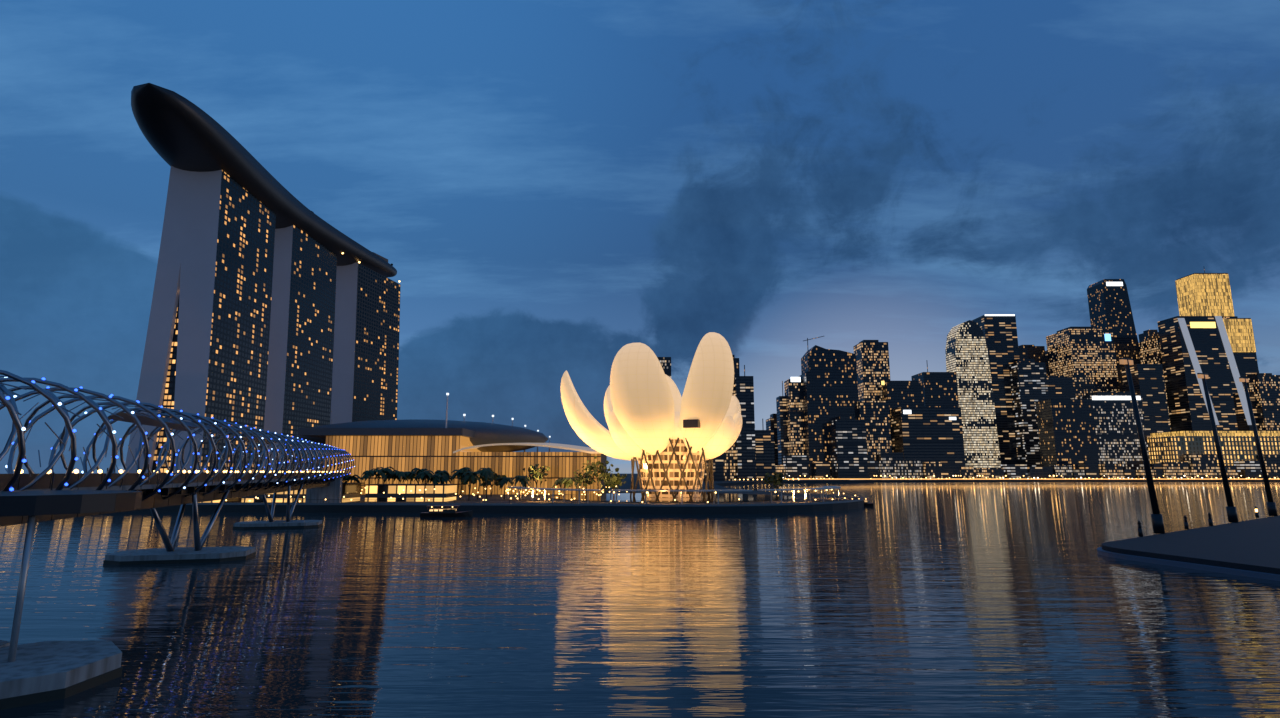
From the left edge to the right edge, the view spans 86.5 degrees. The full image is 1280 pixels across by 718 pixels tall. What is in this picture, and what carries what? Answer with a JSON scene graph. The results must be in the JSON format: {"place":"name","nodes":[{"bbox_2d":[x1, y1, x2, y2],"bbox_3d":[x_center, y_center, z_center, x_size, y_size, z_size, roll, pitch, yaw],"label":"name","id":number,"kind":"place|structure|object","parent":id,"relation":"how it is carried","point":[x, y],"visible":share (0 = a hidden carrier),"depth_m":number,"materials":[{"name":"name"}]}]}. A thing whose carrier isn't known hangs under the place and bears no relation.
{"place":"outdoors","nodes":[
{"label":"outdoors","id":0,"kind":"place"},
{"bbox_2d":[131,83,399,281],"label":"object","id":1,"kind":"structure","parent":0,"point":[180,131],"depth_m":407.13,"materials":[{"name":"black metal"}]},
{"bbox_2d":[0,473,1279,717],"bbox_3d":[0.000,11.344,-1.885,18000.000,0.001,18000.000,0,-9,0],"label":"water","id":2,"kind":"structure","parent":0,"point":[960,601],"depth_m":56.42,"materials":[{"name":"blue liquid"}]},
{"bbox_2d":[0,490,142,709],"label":"helix pod","id":3,"kind":"object","parent":2,"relation":"on","point":[38,672],"visible":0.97,"depth_m":37.71,"materials":[{"name":"grey concrete"}]},
{"bbox_2d":[0,478,342,646],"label":"bridge piers","id":4,"kind":"structure","parent":2,"relation":"on","point":[170,553],"depth_m":91.72,"materials":[{"name":"grey concrete"}]},
{"bbox_2d":[0,389,343,526],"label":"bridge deck","id":5,"kind":"structure","parent":4,"relation":"on","point":[92,481],"depth_m":78.38,"materials":[{"name":"metal"}]},
{"bbox_2d":[0,370,353,500],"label":"helix tubes","id":6,"kind":"object","parent":5,"relation":"attached to","point":[321,450],"visible":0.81,"depth_m":75.73},
{"bbox_2d":[4,377,354,491],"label":"bridge lights","id":7,"kind":"object","parent":6,"relation":"attached to","point":[74,430],"visible":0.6,"depth_m":72.67},
{"bbox_2d":[420,505,472,516],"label":"boat","id":8,"kind":"object","parent":2,"relation":"on","point":[446,512],"visible":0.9,"depth_m":174.92,"materials":[{"name":"brown"}]},
{"bbox_2d":[852,498,873,506],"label":"boat","id":9,"kind":"object","parent":2,"relation":"on","point":[866,504],"visible":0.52,"depth_m":227.78,"materials":[{"name":"brown"}]},
{"bbox_2d":[1097,358,1279,580],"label":"jetty","id":10,"kind":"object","parent":2,"relation":"on","point":[1246,548],"depth_m":104.68,"materials":[{"name":"grey concrete"}]},
{"bbox_2d":[550,493,795,501],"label":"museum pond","id":11,"kind":"structure","parent":0,"point":[724,497],"depth_m":235.42,"materials":[{"name":"blue liquid"}]},
{"bbox_2d":[124,474,1279,514],"bbox_3d":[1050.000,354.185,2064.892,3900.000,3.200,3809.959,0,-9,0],"label":"land","id":12,"kind":"structure","parent":0,"point":[659,510],"depth_m":195.49,"materials":[{"name":"grey concrete"}]},
{"bbox_2d":[124,166,400,472],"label":"hotel towers","id":13,"kind":"structure","parent":12,"relation":"on","point":[257,320],"depth_m":451.21,"materials":[{"name":"grey concrete"}]},
{"bbox_2d":[198,483,626,502],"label":"promenade shops","id":14,"kind":"structure","parent":12,"relation":"on","point":[408,492],"depth_m":217.78,"materials":[{"name":"lit glass"},{"name":"dark steel"}]},
{"bbox_2d":[294,419,606,494],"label":"shoppes","id":15,"kind":"structure","parent":12,"relation":"on","point":[408,445],"depth_m":288.03,"materials":[{"name":"beige glass"}]},
{"bbox_2d":[445,393,550,451],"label":"mast lights","id":16,"kind":"object","parent":15,"relation":"on","point":[447,394],"visible":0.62,"depth_m":329.36,"materials":[{"name":"grey metal"}]},
{"bbox_2d":[186,491,863,505],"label":"quay","id":17,"kind":"structure","parent":12,"relation":"on","point":[641,504],"depth_m":193.14,"materials":[{"name":"concrete"}]},
{"bbox_2d":[297,456,786,501],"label":"vegetation","id":18,"kind":"object","parent":12,"relation":"on","point":[487,476],"visible":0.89,"depth_m":234.10,"materials":[{"name":"green plant"}]},
{"bbox_2d":[507,438,840,503],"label":"museum","id":19,"kind":"structure","parent":12,"relation":"on","point":[676,464],"depth_m":242.90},
{"bbox_2d":[560,332,741,459],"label":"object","id":20,"kind":"object","parent":19,"relation":"attached to","point":[648,408],"visible":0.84,"depth_m":236.75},
{"bbox_2d":[683,419,699,427],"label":"window","id":21,"kind":"structure","parent":20,"relation":"in","point":[692,423],"depth_m":234.97,"materials":[{"name":"black glass"}]},
{"bbox_2d":[657,269,1279,480],"bbox_3d":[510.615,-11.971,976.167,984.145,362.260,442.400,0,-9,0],"label":"skyline","id":22,"kind":"structure","parent":12,"relation":"on","point":[995,400],"depth_m":913.88,"materials":[{"name":"black glass"}]},
{"bbox_2d":[735,475,1279,479],"bbox_3d":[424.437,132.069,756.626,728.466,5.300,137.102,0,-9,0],"label":"shore lights","id":23,"kind":"object","parent":12,"relation":"on","point":[1022,479],"visible":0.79,"depth_m":816.58}
]}

